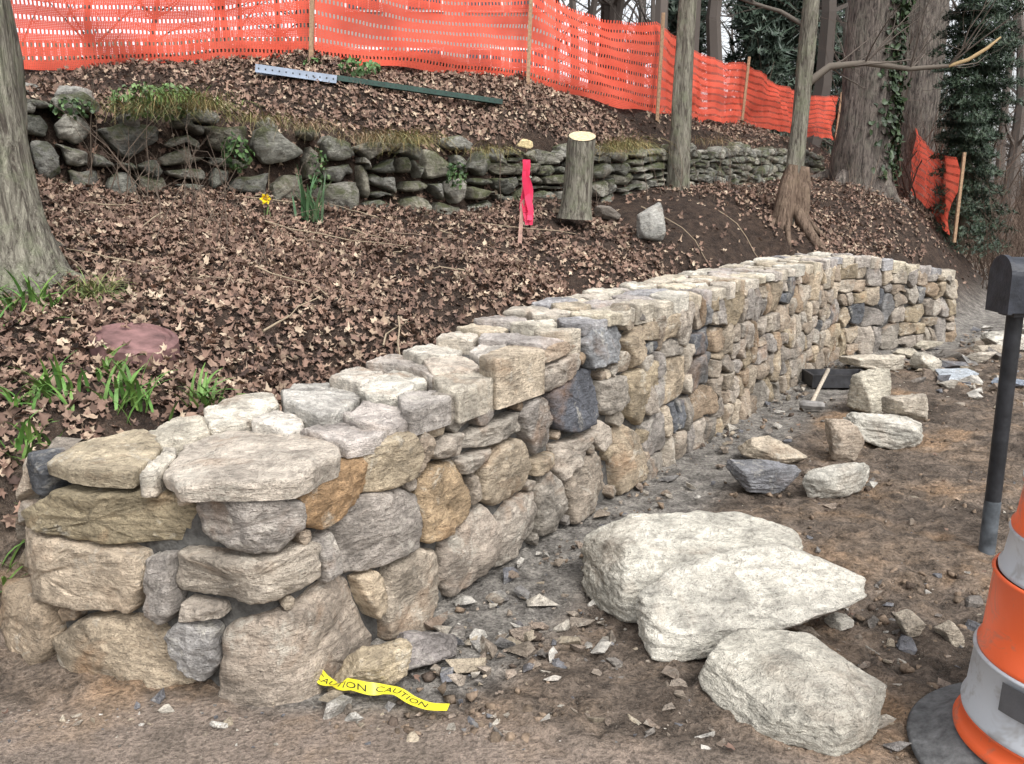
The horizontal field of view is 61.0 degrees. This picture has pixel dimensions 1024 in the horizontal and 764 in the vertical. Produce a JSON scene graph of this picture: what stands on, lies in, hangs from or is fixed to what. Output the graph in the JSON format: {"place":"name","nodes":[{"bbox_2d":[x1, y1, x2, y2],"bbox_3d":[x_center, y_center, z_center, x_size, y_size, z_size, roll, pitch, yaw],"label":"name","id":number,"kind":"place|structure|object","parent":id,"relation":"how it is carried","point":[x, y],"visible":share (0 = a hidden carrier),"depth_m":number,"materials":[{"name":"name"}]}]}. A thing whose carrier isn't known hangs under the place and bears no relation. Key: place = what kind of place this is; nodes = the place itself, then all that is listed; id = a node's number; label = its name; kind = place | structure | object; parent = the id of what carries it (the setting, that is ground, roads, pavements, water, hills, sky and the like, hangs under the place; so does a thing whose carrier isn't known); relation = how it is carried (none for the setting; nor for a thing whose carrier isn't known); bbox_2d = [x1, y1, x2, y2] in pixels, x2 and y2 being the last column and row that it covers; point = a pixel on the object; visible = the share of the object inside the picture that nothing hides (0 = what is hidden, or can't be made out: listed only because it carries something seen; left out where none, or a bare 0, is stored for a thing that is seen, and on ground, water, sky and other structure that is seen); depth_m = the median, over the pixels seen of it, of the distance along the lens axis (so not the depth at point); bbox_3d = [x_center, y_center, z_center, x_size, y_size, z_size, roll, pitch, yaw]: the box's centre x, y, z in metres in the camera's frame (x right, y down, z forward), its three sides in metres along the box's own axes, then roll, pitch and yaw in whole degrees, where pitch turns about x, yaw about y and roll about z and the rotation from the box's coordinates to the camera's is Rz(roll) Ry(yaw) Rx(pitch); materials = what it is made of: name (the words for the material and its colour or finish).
{"place":"outdoors","nodes":[
{"label":"outdoors","id":0,"kind":"place"},
{"bbox_2d":[0,47,1023,763],"bbox_3d":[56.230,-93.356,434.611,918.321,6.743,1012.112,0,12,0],"label":"ground","id":1,"kind":"structure","parent":0,"point":[640,691],"depth_m":4.08,"materials":[{"name":"brown soil"}]},
{"bbox_2d":[0,539,28,592],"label":"daylily plant","id":2,"kind":"object","parent":1,"relation":"on","point":[4,579],"visible":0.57,"depth_m":3.35,"materials":[{"name":"green plant"}]},
{"bbox_2d":[0,278,29,309],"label":"daylily plant","id":3,"kind":"object","parent":1,"relation":"on","point":[9,298],"visible":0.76,"depth_m":4.49,"materials":[{"name":"green plant"}]},
{"bbox_2d":[0,380,57,409],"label":"daylily plant","id":4,"kind":"object","parent":1,"relation":"on","point":[7,395],"visible":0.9,"depth_m":3.69,"materials":[{"name":"green plant"}]},
{"bbox_2d":[0,409,64,465],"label":"daylily plant","id":5,"kind":"object","parent":1,"relation":"on","point":[29,437],"visible":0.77,"depth_m":3.51,"materials":[{"name":"green plant"}]},
{"bbox_2d":[25,82,39,91],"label":"loose stone","id":6,"kind":"object","parent":1,"relation":"on","point":[27,84],"visible":0.11,"depth_m":7.20,"materials":[{"name":"grey stone"}]},
{"bbox_2d":[0,300,76,329],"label":"daylily plant","id":7,"kind":"object","parent":1,"relation":"on","point":[2,312],"visible":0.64,"depth_m":4.38,"materials":[{"name":"green plant"}]},
{"bbox_2d":[0,268,86,310],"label":"daylily plant","id":8,"kind":"object","parent":1,"relation":"on","point":[32,295],"visible":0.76,"depth_m":4.62,"materials":[{"name":"green plant"}]},
{"bbox_2d":[0,0,87,306],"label":"maple tree","id":9,"kind":"object","parent":1,"relation":"on","point":[29,245],"visible":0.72,"depth_m":4.82,"materials":[{"name":"grey plant"}]},
{"bbox_2d":[3,351,89,410],"bbox_3d":[-2.026,-0.005,3.775,0.352,0.265,0.364,-11,16,-41],"label":"daylily plant","id":10,"kind":"object","parent":1,"relation":"on","point":[58,373],"visible":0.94,"depth_m":3.79,"materials":[{"name":"green plant"}]},
{"bbox_2d":[54,85,93,98],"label":"loose stone","id":11,"kind":"object","parent":1,"relation":"on","point":[66,89],"visible":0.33,"depth_m":7.23,"materials":[{"name":"grey stone"}]},
{"bbox_2d":[33,265,141,304],"bbox_3d":[-2.343,-0.529,4.800,0.700,0.242,0.604,-10,16,-40],"label":"grass tuft","id":12,"kind":"object","parent":1,"relation":"on","point":[92,291],"visible":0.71,"depth_m":4.80,"materials":[{"name":"green plant"}]},
{"bbox_2d":[2,306,228,377],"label":"fallen leaves","id":13,"kind":"object","parent":1,"relation":"on","point":[92,336],"visible":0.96,"depth_m":4.27,"materials":[{"name":"brown plant"}]},
{"bbox_2d":[94,344,141,380],"bbox_3d":[-1.835,-0.088,4.078,0.224,0.161,0.351,-5,13,-24],"label":"daylily plant","id":14,"kind":"object","parent":1,"relation":"on","point":[106,367],"visible":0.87,"depth_m":4.03,"materials":[{"name":"green plant"}]},
{"bbox_2d":[88,322,179,369],"bbox_3d":[-1.890,-0.180,4.357,0.420,0.195,0.399,0,12,0],"label":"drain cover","id":15,"kind":"object","parent":1,"relation":"on","point":[149,339],"visible":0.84,"depth_m":4.31,"materials":[{"name":"red stone"}]},
{"bbox_2d":[89,353,179,424],"bbox_3d":[-1.671,0.033,3.877,0.477,0.303,0.364,0,12,0],"label":"daylily plant","id":16,"kind":"object","parent":1,"relation":"on","point":[135,398],"visible":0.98,"depth_m":3.85,"materials":[{"name":"green plant"}]},
{"bbox_2d":[22,38,306,61],"bbox_3d":[-7.800,-5.827,16.186,8.400,1.089,0.080,0,12,0],"label":"safety fence","id":17,"kind":"object","parent":1,"relation":"on","point":[32,57],"visible":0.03,"depth_m":16.06,"materials":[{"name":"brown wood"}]},
{"bbox_2d":[167,363,245,412],"bbox_3d":[-1.435,0.046,4.006,0.360,0.207,0.378,-9,15,-37],"label":"daylily plant","id":18,"kind":"object","parent":1,"relation":"on","point":[203,389],"visible":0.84,"depth_m":4.04,"materials":[{"name":"green plant"}]},
{"bbox_2d":[260,194,270,216],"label":"daffodil plant","id":19,"kind":"object","parent":1,"relation":"on","point":[264,198],"visible":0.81,"depth_m":7.13,"materials":[{"name":"yellow plant"}]},
{"bbox_2d":[255,64,336,82],"bbox_3d":[-2.184,-3.117,8.815,0.803,0.170,0.155,-2,12,-11],"label":"galvanized channel","id":20,"kind":"object","parent":1,"relation":"on","point":[267,70],"visible":0.99,"depth_m":8.76,"materials":[{"name":"silver metal"}]},
{"bbox_2d":[291,166,329,222],"bbox_3d":[-1.690,-1.589,7.382,0.357,0.493,0.455,-3,12,-13],"label":"daffodil plant","id":21,"kind":"object","parent":1,"relation":"on","point":[306,203],"visible":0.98,"depth_m":7.35,"materials":[{"name":"green plant"}]},
{"bbox_2d":[303,57,320,66],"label":"ivy plant","id":22,"kind":"object","parent":1,"relation":"on","point":[316,59],"visible":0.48,"depth_m":9.13,"materials":[{"name":"green plant"}]},
{"bbox_2d":[338,55,380,76],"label":"ivy plant","id":23,"kind":"object","parent":1,"relation":"on","point":[360,71],"visible":0.99,"depth_m":9.07,"materials":[{"name":"green plant"}]},
{"bbox_2d":[327,638,412,693],"bbox_3d":[-0.476,0.956,2.913,0.278,0.168,0.157,-6,13,-27],"label":"loose stone","id":24,"kind":"object","parent":1,"relation":"on","point":[386,663],"visible":0.86,"depth_m":2.89,"materials":[{"name":"beige stone"}]},
{"bbox_2d":[317,670,449,710],"bbox_3d":[-0.434,0.995,2.827,0.514,0.052,0.072,4,13,20],"label":"caution tape","id":25,"kind":"object","parent":1,"relation":"on","point":[364,687],"visible":0.98,"depth_m":2.84,"materials":[{"name":"yellow plastic"}]},
{"bbox_2d":[81,79,743,161],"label":"dry grass","id":26,"kind":"structure","parent":1,"relation":"on","point":[210,103],"depth_m":7.61,"materials":[{"name":"green plant"}]},
{"bbox_2d":[337,75,502,103],"bbox_3d":[-0.970,-3.098,9.233,1.831,0.226,0.095,-4,13,-20],"label":"green sign post","id":27,"kind":"object","parent":1,"relation":"on","point":[415,89],"visible":1,"depth_m":9.21,"materials":[{"name":"green metal"}]},
{"bbox_2d":[27,91,824,213],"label":"old mossy stone wall","id":28,"kind":"structure","parent":1,"relation":"on","point":[269,146],"depth_m":8.26,"materials":[{"name":"grey stone"}]},
{"bbox_2d":[49,97,94,120],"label":"ivy plant","id":29,"kind":"object","parent":28,"relation":"on","point":[75,101],"visible":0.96,"depth_m":6.87,"materials":[{"name":"green plant"}]},
{"bbox_2d":[104,81,202,121],"bbox_3d":[-2.949,-2.308,7.175,0.846,0.332,0.520,0,12,0],"label":"ivy plant","id":30,"kind":"object","parent":28,"relation":"attached to","point":[144,87],"visible":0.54,"depth_m":7.10,"materials":[{"name":"green plant"}]},
{"bbox_2d":[220,131,254,172],"bbox_3d":[-2.350,-1.962,7.413,0.260,0.357,0.222,-11,16,-41],"label":"ivy plant","id":31,"kind":"object","parent":28,"relation":"attached to","point":[230,146],"visible":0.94,"depth_m":7.39,"materials":[{"name":"green plant"}]},
{"bbox_2d":[307,147,330,190],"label":"ivy plant","id":32,"kind":"object","parent":28,"relation":"attached to","point":[321,169],"visible":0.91,"depth_m":7.86,"materials":[{"name":"green plant"}]},
{"bbox_2d":[445,162,467,189],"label":"ivy plant","id":33,"kind":"object","parent":28,"relation":"attached to","point":[450,174],"visible":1,"depth_m":8.54,"materials":[{"name":"green plant"}]},
{"bbox_2d":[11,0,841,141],"bbox_3d":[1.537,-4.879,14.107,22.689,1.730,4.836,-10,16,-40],"label":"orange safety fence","id":34,"kind":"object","parent":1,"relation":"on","point":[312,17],"visible":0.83,"depth_m":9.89,"materials":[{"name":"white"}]},
{"bbox_2d":[397,630,457,669],"bbox_3d":[-0.299,0.938,3.095,0.284,0.115,0.175,-7,14,-32],"label":"loose stone","id":35,"kind":"object","parent":1,"relation":"on","point":[429,648],"visible":0.78,"depth_m":3.06,"materials":[{"name":"grey stone"}]},
{"bbox_2d":[316,0,554,80],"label":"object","id":36,"kind":"structure","parent":1,"relation":"on","point":[434,28],"depth_m":24.47,"materials":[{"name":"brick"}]},
{"bbox_2d":[0,251,957,706],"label":"stone retaining wall","id":37,"kind":"structure","parent":1,"relation":"on","point":[346,467],"depth_m":3.36,"materials":[{"name":"beige stone"}]},
{"bbox_2d":[30,279,946,685],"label":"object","id":38,"kind":"object","parent":1,"relation":"on","point":[194,535],"visible":0.01,"depth_m":2.95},
{"bbox_2d":[0,0,982,527],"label":"fallen leaves","id":39,"kind":"object","parent":1,"relation":"on","point":[134,217],"depth_m":6.50,"materials":[{"name":"brown plant"}]},
{"bbox_2d":[2,371,988,750],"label":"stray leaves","id":40,"kind":"object","parent":1,"relation":"on","point":[648,501],"visible":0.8,"depth_m":3.38,"materials":[{"name":"brown plant"}]},
{"bbox_2d":[0,326,1023,763],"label":"gravel rubble","id":41,"kind":"object","parent":1,"relation":"on","point":[340,702],"visible":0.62,"depth_m":3.20,"materials":[{"name":"grey gravel"}]},
{"bbox_2d":[22,0,1023,244],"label":"distant trees","id":42,"kind":"object","parent":1,"relation":"on","point":[612,10],"visible":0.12,"depth_m":29.79,"materials":[{"name":"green plant"}]},
{"bbox_2d":[516,139,532,148],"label":"loose stone","id":43,"kind":"object","parent":1,"relation":"on","point":[525,143],"visible":0.98,"depth_m":8.98,"materials":[{"name":"beige stone"}]},
{"bbox_2d":[518,159,533,242],"bbox_3d":[0.120,-1.569,7.808,0.150,0.830,0.096,0,12,0],"label":"survey stake","id":44,"kind":"object","parent":1,"relation":"on","point":[526,209],"visible":0.98,"depth_m":7.79,"materials":[{"name":"pink plastic"}]},
{"bbox_2d":[557,131,595,219],"bbox_3d":[0.636,-2.045,8.614,0.372,0.870,0.366,0,12,0],"label":"cut tree stump","id":45,"kind":"object","parent":1,"relation":"on","point":[576,199],"visible":1,"depth_m":8.52,"materials":[{"name":"grey wood"}]},
{"bbox_2d":[594,205,620,221],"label":"loose stone","id":46,"kind":"object","parent":1,"relation":"on","point":[607,212],"visible":1,"depth_m":9.06,"materials":[{"name":"grey stone"}]},
{"bbox_2d":[636,202,665,240],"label":"loose stone","id":47,"kind":"object","parent":1,"relation":"on","point":[650,225],"visible":0.99,"depth_m":8.74,"materials":[{"name":"grey stone"}]},
{"bbox_2d":[329,336,1023,742],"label":"dirt clods","id":48,"kind":"object","parent":1,"relation":"on","point":[525,736],"visible":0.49,"depth_m":3.30,"materials":[{"name":"brown soil"}]},
{"bbox_2d":[632,0,729,115],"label":"evergreen tree","id":49,"kind":"object","parent":1,"relation":"on","point":[672,12],"visible":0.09,"depth_m":40.71,"materials":[{"name":"green plant"}]},
{"bbox_2d":[666,0,696,191],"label":"young tree","id":50,"kind":"object","parent":1,"relation":"on","point":[681,113],"visible":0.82,"depth_m":10.57,"materials":[{"name":"grey plant"}]},
{"bbox_2d":[580,510,802,622],"bbox_3d":[0.771,0.747,3.605,0.961,0.267,0.728,0,12,0],"label":"stone slab","id":51,"kind":"object","parent":1,"relation":"on","point":[627,559],"depth_m":3.56,"materials":[{"name":"grey stone"}]},
{"bbox_2d":[635,543,866,661],"bbox_3d":[0.902,0.798,3.289,0.920,0.283,0.382,-3,12,-13],"label":"stone slab","id":52,"kind":"object","parent":1,"relation":"on","point":[698,608],"depth_m":3.21,"materials":[{"name":"grey stone"}]},
{"bbox_2d":[726,459,800,493],"bbox_3d":[1.404,0.530,4.886,0.378,0.194,0.202,-3,12,-12],"label":"loose stone","id":53,"kind":"object","parent":1,"relation":"on","point":[759,476],"visible":1,"depth_m":4.80,"materials":[{"name":"grey stone"}]},
{"bbox_2d":[721,0,820,147],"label":"evergreen tree","id":54,"kind":"object","parent":1,"relation":"on","point":[777,32],"visible":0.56,"depth_m":35.17,"materials":[{"name":"green plant"}]},
{"bbox_2d":[738,435,806,463],"bbox_3d":[1.599,0.434,5.402,0.438,0.162,0.236,8,14,32],"label":"loose stone","id":55,"kind":"object","parent":1,"relation":"on","point":[767,447],"visible":0.84,"depth_m":5.34,"materials":[{"name":"beige stone"}]},
{"bbox_2d":[698,628,886,756],"bbox_3d":[0.902,0.972,2.819,0.560,0.135,0.496,7,14,31],"label":"flat stone","id":56,"kind":"object","parent":1,"relation":"on","point":[808,691],"visible":1,"depth_m":2.72,"materials":[{"name":"beige stone"}]},
{"bbox_2d":[781,0,846,153],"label":"evergreen tree","id":57,"kind":"object","parent":1,"relation":"on","point":[838,30],"visible":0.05,"depth_m":38.96,"materials":[{"name":"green plant"}]},
{"bbox_2d":[799,368,829,409],"bbox_3d":[2.470,0.045,7.079,0.188,0.161,0.974,5,13,21],"label":"sledgehammer","id":58,"kind":"object","parent":1,"relation":"on","point":[812,404],"visible":1,"depth_m":6.68,"materials":[{"name":"brown wood"}]},
{"bbox_2d":[635,2,1023,288],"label":"undergrowth brush","id":59,"kind":"object","parent":1,"relation":"on","point":[1017,237],"visible":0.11,"depth_m":17.22,"materials":[{"name":"green plant"}]},
{"bbox_2d":[801,369,863,387],"bbox_3d":[2.860,-0.034,7.652,0.526,0.110,0.290,0,12,0],"label":"mortar tray","id":60,"kind":"object","parent":1,"relation":"on","point":[835,378],"visible":0.64,"depth_m":7.52,"materials":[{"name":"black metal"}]},
{"bbox_2d":[802,462,869,497],"bbox_3d":[1.821,0.541,4.851,0.491,0.184,0.222,-6,13,-25],"label":"loose stone","id":61,"kind":"object","parent":1,"relation":"on","point":[838,480],"visible":0.98,"depth_m":4.75,"materials":[{"name":"grey stone"}]},
{"bbox_2d":[829,21,846,148],"bbox_3d":[11.857,-8.522,28.779,4.202,8.829,3.901,-9,15,-38],"label":"evergreen tree","id":62,"kind":"object","parent":1,"relation":"on","point":[835,117],"depth_m":29.05,"materials":[{"name":"green plant"}]},
{"bbox_2d":[824,612,853,630],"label":"loose stone","id":63,"kind":"object","parent":1,"relation":"on","point":[839,621],"visible":1,"depth_m":3.29,"materials":[{"name":"grey stone"}]},
{"bbox_2d":[824,418,863,460],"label":"loose stone","id":64,"kind":"object","parent":1,"relation":"on","point":[845,439],"visible":0.98,"depth_m":5.40,"materials":[{"name":"beige stone"}]},
{"bbox_2d":[698,0,1023,252],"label":"gnarled tree","id":65,"kind":"object","parent":1,"relation":"on","point":[792,202],"visible":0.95,"depth_m":10.45,"materials":[{"name":"brown plant"}]},
{"bbox_2d":[810,0,915,209],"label":"ivy covered tree","id":66,"kind":"object","parent":1,"relation":"on","point":[868,128],"visible":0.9,"depth_m":14.24,"materials":[{"name":"brown plant"}]},
{"bbox_2d":[846,368,890,413],"bbox_3d":[2.736,0.088,6.622,0.320,0.391,0.262,-8,14,-32],"label":"loose stone","id":67,"kind":"object","parent":1,"relation":"on","point":[869,389],"visible":0.8,"depth_m":6.53,"materials":[{"name":"beige stone"}]},
{"bbox_2d":[838,354,904,370],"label":"loose stone","id":68,"kind":"object","parent":1,"relation":"on","point":[892,362],"visible":0.96,"depth_m":8.26,"materials":[{"name":"beige stone"}]},
{"bbox_2d":[843,412,923,449],"bbox_3d":[2.483,0.331,5.782,0.559,0.220,0.321,0,12,0],"label":"loose stone","id":69,"kind":"object","parent":1,"relation":"on","point":[893,431],"visible":0.88,"depth_m":5.70,"materials":[{"name":"grey stone"}]},
{"bbox_2d":[881,393,928,420],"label":"loose stone","id":70,"kind":"object","parent":69,"relation":"on","point":[913,406],"visible":0.95,"depth_m":5.79,"materials":[{"name":"beige stone"}]},
{"bbox_2d":[892,348,916,357],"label":"loose stone","id":71,"kind":"object","parent":1,"relation":"on","point":[908,352],"visible":0.68,"depth_m":8.93,"materials":[{"name":"beige stone"}]},
{"bbox_2d":[895,609,925,636],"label":"loose stone","id":72,"kind":"object","parent":1,"relation":"on","point":[910,623],"visible":1,"depth_m":3.23,"materials":[{"name":"beige stone"}]},
{"bbox_2d":[893,0,949,197],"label":"old maple tree","id":73,"kind":"object","parent":1,"relation":"on","point":[919,83],"visible":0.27,"depth_m":17.30,"materials":[{"name":"brown plant"}]},
{"bbox_2d":[909,352,941,370],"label":"loose stone","id":74,"kind":"object","parent":1,"relation":"on","point":[918,360],"visible":0.83,"depth_m":8.27,"materials":[{"name":"beige stone"}]},
{"bbox_2d":[913,340,943,349],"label":"loose stone","id":75,"kind":"object","parent":1,"relation":"on","point":[925,344],"visible":0.99,"depth_m":9.41,"materials":[{"name":"beige stone"}]},
{"bbox_2d":[925,23,951,198],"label":"evergreen tree","id":76,"kind":"object","parent":1,"relation":"on","point":[943,94],"visible":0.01,"depth_m":48.66,"materials":[{"name":"green plant"}]},
{"bbox_2d":[911,130,966,242],"bbox_3d":[8.059,-4.180,17.458,0.177,2.380,7.286,3,12,13],"label":"orange safety fence","id":77,"kind":"object","parent":1,"relation":"on","point":[950,170],"visible":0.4,"depth_m":15.25,"materials":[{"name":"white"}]},
{"bbox_2d":[933,620,964,646],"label":"loose stone","id":78,"kind":"object","parent":1,"relation":"on","point":[949,631],"visible":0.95,"depth_m":3.18,"materials":[{"name":"beige stone"}]},
{"bbox_2d":[934,368,978,379],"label":"loose stone","id":79,"kind":"object","parent":1,"relation":"on","point":[958,373],"visible":0.79,"depth_m":7.86,"materials":[{"name":"grey stone"}]},
{"bbox_2d":[906,471,1023,763],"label":"traffic barrel","id":80,"kind":"object","parent":1,"relation":"on","point":[976,716],"visible":1,"depth_m":2.43,"materials":[{"name":"plastic"}]},
{"bbox_2d":[925,0,1023,260],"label":"cedar tree","id":81,"kind":"object","parent":1,"relation":"on","point":[980,90],"visible":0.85,"depth_m":14.57,"materials":[{"name":"green plant"}]},
{"bbox_2d":[966,351,996,362],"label":"loose stone","id":82,"kind":"object","parent":1,"relation":"on","point":[980,357],"visible":0.96,"depth_m":8.65,"materials":[{"name":"beige stone"}]},
{"bbox_2d":[971,344,1001,353],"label":"loose stone","id":83,"kind":"object","parent":1,"relation":"on","point":[982,348],"visible":0.56,"depth_m":9.09,"materials":[{"name":"beige stone"}]},
{"bbox_2d":[978,255,1023,554],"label":"mailbox on post","id":84,"kind":"object","parent":1,"relation":"on","point":[1005,292],"visible":0.85,"depth_m":3.84,"materials":[{"name":"black metal"}]},
{"bbox_2d":[980,331,1023,350],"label":"loose stone","id":85,"kind":"object","parent":1,"relation":"on","point":[992,337],"visible":0.57,"depth_m":9.31,"materials":[{"name":"grey stone"}]},
{"bbox_2d":[991,377,1023,385],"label":"loose stone","id":86,"kind":"object","parent":1,"relation":"on","point":[1019,382],"visible":0.33,"depth_m":7.56,"materials":[{"name":"grey stone"}]},
{"bbox_2d":[12,0,1023,196],"label":"sky","id":87,"kind":"structure","parent":0,"point":[579,7],"materials":[{"name":"white"}]}
]}

